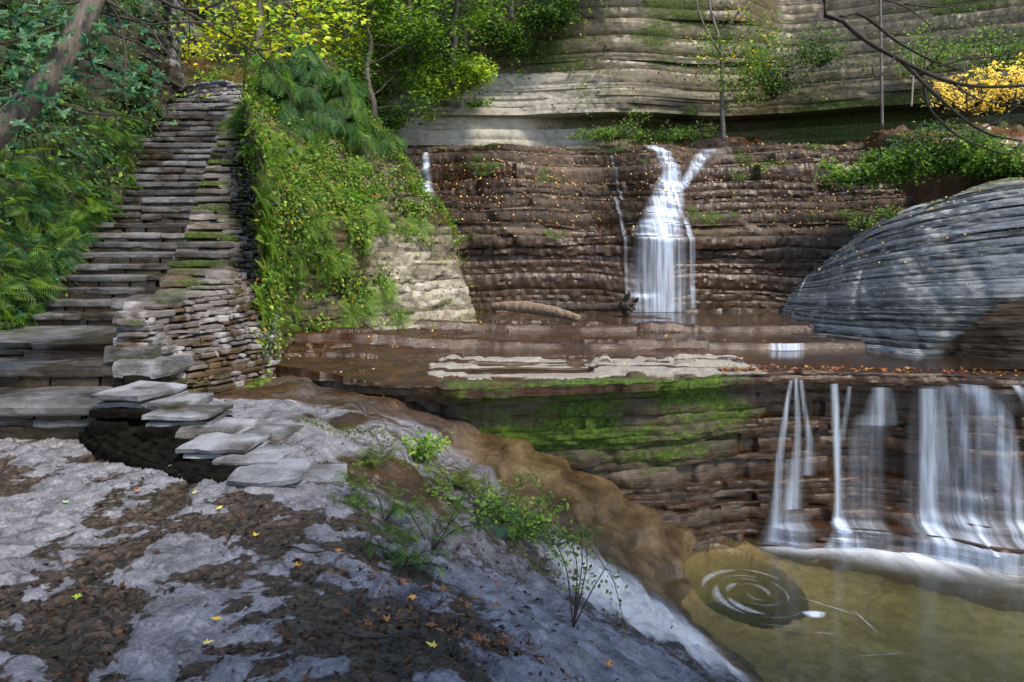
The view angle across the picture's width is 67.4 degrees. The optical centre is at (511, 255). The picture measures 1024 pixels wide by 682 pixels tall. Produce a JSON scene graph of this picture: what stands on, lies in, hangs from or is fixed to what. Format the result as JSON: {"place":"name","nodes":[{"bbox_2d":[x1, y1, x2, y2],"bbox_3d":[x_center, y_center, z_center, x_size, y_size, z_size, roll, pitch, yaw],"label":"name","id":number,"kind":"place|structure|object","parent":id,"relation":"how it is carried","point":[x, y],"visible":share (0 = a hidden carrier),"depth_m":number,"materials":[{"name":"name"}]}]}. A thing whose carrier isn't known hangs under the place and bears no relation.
{"place":"outdoors","nodes":[
{"label":"outdoors","id":0,"kind":"place"},
{"bbox_2d":[0,0,223,329],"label":"hillside","id":1,"kind":"structure","parent":0,"point":[177,80],"depth_m":14.36,"materials":[{"name":"green plant"}]},
{"bbox_2d":[0,291,44,328],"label":"fern","id":2,"kind":"object","parent":1,"relation":"on","point":[22,309],"visible":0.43,"depth_m":10.09,"materials":[{"name":"green plant"}]},
{"bbox_2d":[0,190,52,226],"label":"fern","id":3,"kind":"object","parent":1,"relation":"on","point":[32,210],"visible":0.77,"depth_m":11.15,"materials":[{"name":"green plant"}]},
{"bbox_2d":[0,165,62,190],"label":"fern","id":4,"kind":"object","parent":1,"relation":"on","point":[37,180],"visible":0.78,"depth_m":11.56,"materials":[{"name":"green plant"}]},
{"bbox_2d":[0,251,66,306],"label":"fern","id":5,"kind":"object","parent":1,"relation":"on","point":[15,277],"visible":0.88,"depth_m":10.32,"materials":[{"name":"green plant"}]},
{"bbox_2d":[26,149,79,192],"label":"fern","id":6,"kind":"object","parent":1,"relation":"on","point":[53,166],"visible":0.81,"depth_m":12.32,"materials":[{"name":"green plant"}]},
{"bbox_2d":[24,215,89,273],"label":"fern","id":7,"kind":"object","parent":1,"relation":"on","point":[69,228],"visible":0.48,"depth_m":11.64,"materials":[{"name":"green plant"}]},
{"bbox_2d":[0,131,114,330],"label":"hanging greenery","id":8,"kind":"object","parent":1,"relation":"on","point":[29,235],"visible":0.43,"depth_m":11.18,"materials":[{"name":"green plant"}]},
{"bbox_2d":[31,236,84,275],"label":"fern","id":9,"kind":"object","parent":1,"relation":"on","point":[67,266],"visible":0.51,"depth_m":11.48,"materials":[{"name":"green plant"}]},
{"bbox_2d":[0,0,177,320],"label":"undergrowth","id":10,"kind":"object","parent":1,"relation":"on","point":[42,111],"visible":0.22,"depth_m":13.13,"materials":[{"name":"green plant"}]},
{"bbox_2d":[60,197,120,223],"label":"fern","id":11,"kind":"object","parent":1,"relation":"on","point":[87,209],"visible":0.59,"depth_m":12.46,"materials":[{"name":"green plant"}]},
{"bbox_2d":[69,171,129,221],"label":"fern","id":12,"kind":"object","parent":1,"relation":"on","point":[99,205],"visible":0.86,"depth_m":12.63,"materials":[{"name":"green plant"}]},
{"bbox_2d":[100,129,143,172],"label":"fern","id":13,"kind":"object","parent":1,"relation":"on","point":[123,153],"visible":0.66,"depth_m":14.21,"materials":[{"name":"green plant"}]},
{"bbox_2d":[0,0,262,218],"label":"leaning tree","id":14,"kind":"object","parent":1,"relation":"on","point":[31,97],"visible":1,"depth_m":6.19,"materials":[{"name":"green plant"}]},
{"bbox_2d":[179,0,372,107],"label":"wooded slope","id":15,"kind":"structure","parent":0,"point":[217,64],"depth_m":22.86,"materials":[{"name":"green plant"}]},
{"bbox_2d":[187,66,239,86],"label":"shrub","id":16,"kind":"object","parent":15,"relation":"on","point":[211,75],"visible":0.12,"depth_m":21.26,"materials":[{"name":"green plant"}]},
{"bbox_2d":[187,0,277,52],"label":"tree","id":17,"kind":"object","parent":15,"relation":"on","point":[205,3],"visible":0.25,"depth_m":24.16,"materials":[{"name":"yellow plant"}]},
{"bbox_2d":[174,0,360,64],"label":"tree","id":18,"kind":"object","parent":15,"relation":"on","point":[261,13],"visible":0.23,"depth_m":21.56,"materials":[{"name":"yellow plant"}]},
{"bbox_2d":[176,0,366,102],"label":"undergrowth","id":19,"kind":"object","parent":15,"relation":"on","point":[212,19],"visible":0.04,"depth_m":22.50,"materials":[{"name":"plant"}]},
{"bbox_2d":[217,0,395,78],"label":"tree","id":20,"kind":"object","parent":15,"relation":"on","point":[271,25],"visible":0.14,"depth_m":23.52,"materials":[{"name":"yellow plant"}]},
{"bbox_2d":[236,0,391,36],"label":"tree","id":21,"kind":"object","parent":15,"relation":"on","point":[311,19],"visible":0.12,"depth_m":25.32,"materials":[{"name":"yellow plant"}]},
{"bbox_2d":[258,0,400,109],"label":"tree","id":22,"kind":"object","parent":15,"relation":"on","point":[345,42],"visible":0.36,"depth_m":21.27,"materials":[{"name":"green plant"}]},
{"bbox_2d":[273,0,450,132],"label":"tree","id":23,"kind":"object","parent":15,"relation":"on","point":[367,80],"visible":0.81,"depth_m":20.73,"materials":[{"name":"green plant"}]},
{"bbox_2d":[242,49,476,345],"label":"bluff","id":24,"kind":"structure","parent":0,"point":[429,274],"depth_m":13.95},
{"bbox_2d":[113,0,376,125],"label":"overhanging tree","id":25,"kind":"object","parent":24,"relation":"on","point":[298,38],"visible":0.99,"depth_m":8.49,"materials":[{"name":"yellow plant"}]},
{"bbox_2d":[212,45,329,150],"bbox_3d":[-4.688,-2.957,15.222,2.316,2.089,1.890,0,0,0],"label":"hemlock tree","id":26,"kind":"object","parent":24,"relation":"on","point":[286,75],"visible":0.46,"depth_m":14.69,"materials":[{"name":"green plant"}]},
{"bbox_2d":[244,22,346,138],"bbox_3d":[-4.289,-3.297,15.384,1.925,2.692,2.493,0,0,-12],"label":"hemlock tree","id":27,"kind":"object","parent":24,"relation":"on","point":[308,71],"visible":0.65,"depth_m":15.05,"materials":[{"name":"green plant"}]},
{"bbox_2d":[283,265,308,301],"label":"fern","id":28,"kind":"object","parent":24,"relation":"attached to","point":[297,276],"visible":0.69,"depth_m":11.78,"materials":[{"name":"green plant"}]},
{"bbox_2d":[290,240,315,279],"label":"fern","id":29,"kind":"object","parent":24,"relation":"attached to","point":[297,248],"visible":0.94,"depth_m":11.72,"materials":[{"name":"green plant"}]},
{"bbox_2d":[307,198,334,236],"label":"fern","id":30,"kind":"object","parent":24,"relation":"attached to","point":[314,215],"visible":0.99,"depth_m":11.83,"materials":[{"name":"green plant"}]},
{"bbox_2d":[304,232,339,263],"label":"fern","id":31,"kind":"object","parent":24,"relation":"attached to","point":[323,250],"visible":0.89,"depth_m":12.07,"materials":[{"name":"green plant"}]},
{"bbox_2d":[306,250,343,286],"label":"fern","id":32,"kind":"object","parent":24,"relation":"attached to","point":[322,271],"visible":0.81,"depth_m":12.22,"materials":[{"name":"green plant"}]},
{"bbox_2d":[234,41,444,212],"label":"undergrowth","id":33,"kind":"object","parent":24,"relation":"on","point":[369,111],"visible":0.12,"depth_m":15.98,"materials":[{"name":"green plant"}]},
{"bbox_2d":[296,70,407,160],"bbox_3d":[-3.341,-2.836,15.815,2.460,1.984,2.189,0,0,0],"label":"shrub","id":34,"kind":"object","parent":24,"relation":"on","point":[344,99],"visible":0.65,"depth_m":15.47,"materials":[{"name":"green plant"}]},
{"bbox_2d":[337,292,367,327],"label":"fern","id":35,"kind":"object","parent":24,"relation":"attached to","point":[358,306],"visible":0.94,"depth_m":12.68,"materials":[{"name":"green plant"}]},
{"bbox_2d":[235,51,485,372],"bbox_3d":[-2.589,-1.563,13.765,4.412,6.147,8.663,0,0,-18],"label":"creeping greenery","id":36,"kind":"object","parent":24,"relation":"attached to","point":[269,255],"visible":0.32,"depth_m":12.07,"materials":[{"name":"green plant"}]},
{"bbox_2d":[340,57,397,109],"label":"shrub","id":37,"kind":"object","parent":24,"relation":"on","point":[385,93],"visible":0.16,"depth_m":22.17,"materials":[{"name":"green plant"}]},
{"bbox_2d":[367,204,395,239],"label":"fern","id":38,"kind":"object","parent":24,"relation":"attached to","point":[384,220],"visible":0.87,"depth_m":14.02,"materials":[{"name":"green plant"}]},
{"bbox_2d":[367,277,401,317],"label":"fern","id":39,"kind":"object","parent":24,"relation":"attached to","point":[388,301],"visible":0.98,"depth_m":13.26,"materials":[{"name":"green plant"}]},
{"bbox_2d":[361,97,414,137],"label":"shrub","id":40,"kind":"object","parent":24,"relation":"on","point":[389,122],"visible":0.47,"depth_m":21.41,"materials":[{"name":"green plant"}]},
{"bbox_2d":[385,302,413,330],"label":"fern","id":41,"kind":"object","parent":24,"relation":"attached to","point":[401,320],"visible":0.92,"depth_m":13.42,"materials":[{"name":"green plant"}]},
{"bbox_2d":[401,214,437,241],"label":"fern","id":42,"kind":"object","parent":24,"relation":"attached to","point":[423,229],"visible":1,"depth_m":14.54,"materials":[{"name":"green plant"}]},
{"bbox_2d":[0,375,1023,681],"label":"ground","id":43,"kind":"structure","parent":0,"point":[728,611],"depth_m":5.16,"materials":[{"name":"grey stone"}]},
{"bbox_2d":[38,535,161,554],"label":"twig","id":44,"kind":"object","parent":43,"relation":"on","point":[73,547],"visible":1,"depth_m":4.23,"materials":[{"name":"brown wood"}]},
{"bbox_2d":[0,95,259,439],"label":"stone staircase","id":45,"kind":"structure","parent":43,"relation":"on","point":[55,370],"depth_m":11.00,"materials":[{"name":"grey stone"}]},
{"bbox_2d":[183,80,242,102],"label":"parapet","id":46,"kind":"structure","parent":45,"relation":"on","point":[220,88],"depth_m":18.83,"materials":[{"name":"stone"}]},
{"bbox_2d":[79,106,346,487],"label":"stone wall","id":47,"kind":"structure","parent":43,"relation":"on","point":[196,314],"depth_m":7.90,"materials":[{"name":"grey stone"}]},
{"bbox_2d":[0,383,672,681],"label":"leaf litter","id":48,"kind":"object","parent":43,"relation":"on","point":[32,607],"visible":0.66,"depth_m":3.42,"materials":[{"name":"brown plant"}]},
{"bbox_2d":[324,629,400,638],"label":"twig","id":49,"kind":"object","parent":43,"relation":"on","point":[350,633],"visible":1,"depth_m":3.31,"materials":[{"name":"brown wood"}]},
{"bbox_2d":[336,439,399,467],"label":"seedling","id":50,"kind":"object","parent":43,"relation":"on","point":[369,453],"visible":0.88,"depth_m":6.04,"materials":[{"name":"green plant"}]},
{"bbox_2d":[321,458,422,520],"bbox_3d":[-0.946,1.624,5.207,0.710,0.417,0.488,0,0,0],"label":"seedling","id":51,"kind":"object","parent":43,"relation":"on","point":[396,508],"visible":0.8,"depth_m":5.17,"materials":[{"name":"green plant"}]},
{"bbox_2d":[354,531,449,581],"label":"seedling","id":52,"kind":"object","parent":43,"relation":"on","point":[416,560],"visible":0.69,"depth_m":4.27,"materials":[{"name":"green plant"}]},
{"bbox_2d":[291,415,559,586],"bbox_3d":[-0.751,1.968,6.306,2.309,1.094,1.652,0,0,0],"label":"moss","id":53,"kind":"object","parent":43,"relation":"on","point":[373,435],"visible":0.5,"depth_m":6.71,"materials":[{"name":"green plant"}]},
{"bbox_2d":[401,429,452,466],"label":"seedling","id":54,"kind":"object","parent":43,"relation":"on","point":[419,453],"visible":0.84,"depth_m":6.78,"materials":[{"name":"green plant"}]},
{"bbox_2d":[293,553,570,676],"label":"leaf litter","id":55,"kind":"object","parent":43,"relation":"on","point":[384,618],"visible":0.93,"depth_m":3.65,"materials":[{"name":"brown plant"}]},
{"bbox_2d":[357,479,522,548],"bbox_3d":[-0.601,1.825,5.022,1.225,0.779,1.013,0,0,-14],"label":"seedling","id":56,"kind":"object","parent":43,"relation":"on","point":[396,531],"visible":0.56,"depth_m":4.91,"materials":[{"name":"green plant"}]},
{"bbox_2d":[419,455,491,493],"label":"seedling","id":57,"kind":"object","parent":43,"relation":"on","point":[461,476],"visible":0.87,"depth_m":6.45,"materials":[{"name":"green plant"}]},
{"bbox_2d":[420,469,540,541],"bbox_3d":[-0.311,1.980,6.228,1.004,0.512,0.839,0,0,21],"label":"seedling","id":58,"kind":"object","parent":43,"relation":"on","point":[491,507],"visible":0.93,"depth_m":6.07,"materials":[{"name":"green plant"}]},
{"bbox_2d":[491,484,570,568],"bbox_3d":[0.116,2.181,6.235,0.700,0.523,0.736,0,0,-21],"label":"seedling","id":59,"kind":"object","parent":43,"relation":"on","point":[536,515],"visible":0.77,"depth_m":6.19,"materials":[{"name":"green plant"}]},
{"bbox_2d":[525,506,601,548],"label":"seedling","id":60,"kind":"object","parent":43,"relation":"on","point":[562,534],"visible":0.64,"depth_m":6.56,"materials":[{"name":"green plant"}]},
{"bbox_2d":[512,519,627,639],"bbox_3d":[0.329,1.808,4.307,0.659,0.597,0.196,0,0,0],"label":"weed","id":61,"kind":"object","parent":43,"relation":"on","point":[576,607],"visible":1,"depth_m":4.34,"materials":[{"name":"green plant"}]},
{"bbox_2d":[823,0,1023,154],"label":"bare tree","id":62,"kind":"object","parent":43,"relation":"on","point":[909,66],"visible":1,"depth_m":5.99,"materials":[{"name":"brown plant"}]},
{"bbox_2d":[232,0,1023,149],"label":"cliff","id":63,"kind":"structure","parent":0,"point":[641,38],"depth_m":22.86,"materials":[{"name":"beige stone"}]},
{"bbox_2d":[362,19,440,67],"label":"shrub","id":64,"kind":"object","parent":63,"relation":"on","point":[397,55],"visible":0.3,"depth_m":22.25,"materials":[{"name":"green plant"}]},
{"bbox_2d":[333,0,503,106],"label":"tree","id":65,"kind":"object","parent":63,"relation":"on","point":[409,6],"visible":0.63,"depth_m":21.39,"materials":[{"name":"green plant"}]},
{"bbox_2d":[391,57,461,107],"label":"shrub","id":66,"kind":"object","parent":63,"relation":"on","point":[443,81],"visible":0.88,"depth_m":21.49,"materials":[{"name":"green plant"}]},
{"bbox_2d":[347,0,530,95],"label":"tree","id":67,"kind":"object","parent":63,"relation":"on","point":[453,29],"visible":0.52,"depth_m":20.98,"materials":[{"name":"green plant"}]},
{"bbox_2d":[440,51,500,94],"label":"shrub","id":68,"kind":"object","parent":63,"relation":"on","point":[469,79],"visible":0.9,"depth_m":21.56,"materials":[{"name":"green plant"}]},
{"bbox_2d":[405,0,540,58],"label":"tree","id":69,"kind":"object","parent":63,"relation":"on","point":[463,28],"visible":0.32,"depth_m":22.62,"materials":[{"name":"green plant"}]},
{"bbox_2d":[463,96,492,109],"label":"shrub","id":70,"kind":"object","parent":63,"relation":"on","point":[476,104],"visible":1,"depth_m":22.05,"materials":[{"name":"green plant"}]},
{"bbox_2d":[470,18,538,59],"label":"shrub","id":71,"kind":"object","parent":63,"relation":"on","point":[502,48],"visible":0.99,"depth_m":22.13,"materials":[{"name":"green plant"}]},
{"bbox_2d":[447,0,587,30],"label":"tree","id":72,"kind":"object","parent":63,"relation":"on","point":[510,13],"visible":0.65,"depth_m":21.99,"materials":[{"name":"green plant"}]},
{"bbox_2d":[515,0,582,37],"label":"shrub","id":73,"kind":"object","parent":63,"relation":"on","point":[550,14],"visible":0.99,"depth_m":22.11,"materials":[{"name":"green plant"}]},
{"bbox_2d":[566,103,661,143],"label":"shrub","id":74,"kind":"object","parent":63,"relation":"on","point":[603,135],"visible":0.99,"depth_m":21.89,"materials":[{"name":"green plant"}]},
{"bbox_2d":[736,43,811,102],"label":"shrub","id":75,"kind":"object","parent":63,"relation":"on","point":[774,88],"visible":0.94,"depth_m":21.06,"materials":[{"name":"green plant"}]},
{"bbox_2d":[540,0,1023,147],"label":"cliff foliage","id":76,"kind":"object","parent":63,"relation":"attached to","point":[573,69],"visible":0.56,"depth_m":22.44,"materials":[{"name":"green plant"}]},
{"bbox_2d":[785,20,851,72],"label":"shrub","id":77,"kind":"object","parent":63,"relation":"on","point":[825,60],"visible":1,"depth_m":20.76,"materials":[{"name":"green plant"}]},
{"bbox_2d":[889,20,963,77],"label":"shrub","id":78,"kind":"object","parent":63,"relation":"on","point":[940,58],"visible":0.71,"depth_m":20.39,"materials":[{"name":"green plant"}]},
{"bbox_2d":[274,311,1023,611],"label":"rock ledge","id":79,"kind":"object","parent":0,"point":[704,451],"visible":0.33,"depth_m":9.59,"materials":[{"name":"brown stone"}]},
{"bbox_2d":[491,301,580,320],"bbox_3d":[0.484,1.061,15.113,2.232,0.317,0.300,0,0,42],"label":"driftwood log","id":80,"kind":"object","parent":79,"relation":"on","point":[528,307],"visible":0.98,"depth_m":15.05,"materials":[{"name":"brown wood"}]},
{"bbox_2d":[558,291,638,315],"bbox_3d":[1.877,1.051,16.340,1.769,0.642,0.596,0,0,32],"label":"driftwood log","id":81,"kind":"object","parent":79,"relation":"on","point":[625,304],"visible":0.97,"depth_m":16.16,"materials":[{"name":"brown wood"}]},
{"bbox_2d":[829,384,851,553],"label":"waterfall","id":82,"kind":"structure","parent":79,"relation":"attached to","point":[839,523],"depth_m":9.61,"materials":[{"name":"liquid"}]},
{"bbox_2d":[717,363,1023,375],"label":"leaf litter","id":83,"kind":"object","parent":79,"relation":"on","point":[850,367],"visible":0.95,"depth_m":9.73,"materials":[{"name":"brown plant"}]},
{"bbox_2d":[780,177,1023,360],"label":"rock outcrop","id":84,"kind":"object","parent":79,"relation":"on","point":[978,315],"visible":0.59,"depth_m":12.26,"materials":[{"name":"grey stone"}]},
{"bbox_2d":[846,214,877,229],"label":"shrub","id":85,"kind":"object","parent":84,"relation":"on","point":[867,223],"visible":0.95,"depth_m":15.53,"materials":[{"name":"green plant"}]},
{"bbox_2d":[870,204,900,219],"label":"shrub","id":86,"kind":"object","parent":84,"relation":"on","point":[887,214],"visible":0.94,"depth_m":14.74,"materials":[{"name":"green plant"}]},
{"bbox_2d":[922,384,1023,580],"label":"waterfall","id":87,"kind":"structure","parent":79,"relation":"attached to","point":[932,526],"depth_m":9.15,"materials":[{"name":"liquid"}]},
{"bbox_2d":[397,143,916,311],"bbox_3d":[3.250,-0.813,19.757,15.500,5.129,6.886,0,0,0],"label":"fall face","id":88,"kind":"object","parent":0,"point":[723,262],"visible":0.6,"depth_m":18.50},
{"bbox_2d":[407,141,914,242],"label":"leaf litter","id":89,"kind":"object","parent":88,"relation":"on","point":[641,181],"visible":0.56,"depth_m":19.77,"materials":[{"name":"brown plant"}]},
{"bbox_2d":[636,145,704,311],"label":"waterfall","id":90,"kind":"structure","parent":88,"relation":"attached to","point":[663,206],"depth_m":17.77,"materials":[{"name":"liquid"}]},
{"bbox_2d":[651,119,728,145],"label":"shrub","id":91,"kind":"object","parent":88,"relation":"on","point":[677,135],"visible":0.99,"depth_m":21.76,"materials":[{"name":"green plant"}]},
{"bbox_2d":[668,0,816,140],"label":"forked tree","id":92,"kind":"object","parent":88,"relation":"on","point":[720,50],"visible":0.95,"depth_m":21.32,"materials":[{"name":"green plant"}]},
{"bbox_2d":[429,311,1023,368],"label":"stream","id":93,"kind":"structure","parent":0,"point":[853,358],"depth_m":11.84,"materials":[{"name":"liquid"}]},
{"bbox_2d":[771,343,801,350],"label":"waterfall","id":94,"kind":"structure","parent":93,"relation":"on","point":[788,347],"depth_m":11.80,"materials":[{"name":"liquid"}]},
{"bbox_2d":[679,119,1023,204],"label":"leaf slope","id":95,"kind":"structure","parent":0,"point":[927,190],"depth_m":19.36,"materials":[{"name":"plant"}]},
{"bbox_2d":[812,151,906,191],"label":"shrub","id":96,"kind":"object","parent":95,"relation":"on","point":[847,178],"visible":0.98,"depth_m":16.58,"materials":[{"name":"green plant"}]},
{"bbox_2d":[879,0,883,127],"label":"sapling","id":97,"kind":"object","parent":95,"relation":"on","point":[881,65],"visible":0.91,"depth_m":19.47,"materials":[{"name":"grey plant"}]},
{"bbox_2d":[857,130,952,191],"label":"shrub","id":98,"kind":"object","parent":95,"relation":"on","point":[898,164],"visible":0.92,"depth_m":16.21,"materials":[{"name":"green plant"}]},
{"bbox_2d":[885,118,995,182],"bbox_3d":[9.550,-2.260,16.626,2.570,1.409,1.667,0,0,0],"label":"shrub","id":99,"kind":"object","parent":95,"relation":"on","point":[928,139],"visible":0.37,"depth_m":16.43,"materials":[{"name":"green plant"}]},
{"bbox_2d":[920,65,1020,115],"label":"shrub","id":100,"kind":"object","parent":95,"relation":"on","point":[967,110],"visible":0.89,"depth_m":15.50,"materials":[{"name":"yellow plant"}]},
{"bbox_2d":[933,132,1023,181],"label":"shrub","id":101,"kind":"object","parent":95,"relation":"on","point":[969,167],"visible":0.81,"depth_m":15.85,"materials":[{"name":"green plant"}]},
{"bbox_2d":[946,20,1023,78],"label":"shrub","id":102,"kind":"object","parent":95,"relation":"on","point":[995,48],"visible":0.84,"depth_m":18.90,"materials":[{"name":"green plant"}]},
{"bbox_2d":[963,52,1023,105],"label":"shrub","id":103,"kind":"object","parent":95,"relation":"on","point":[1011,99],"visible":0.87,"depth_m":15.40,"materials":[{"name":"yellow plant"}]},
{"bbox_2d":[976,142,1023,177],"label":"shrub","id":104,"kind":"object","parent":95,"relation":"on","point":[1012,169],"visible":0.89,"depth_m":15.39,"materials":[{"name":"green plant"}]},
{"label":"pool water","id":105,"kind":"structure","parent":0,"visible":0},
{"bbox_2d":[785,547,972,566],"bbox_3d":[5.697,3.594,8.814,5.607,0.001,1.357,0,0,0],"label":"foam","id":106,"kind":"object","parent":105,"relation":"on","point":[922,558],"visible":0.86,"depth_m":9.18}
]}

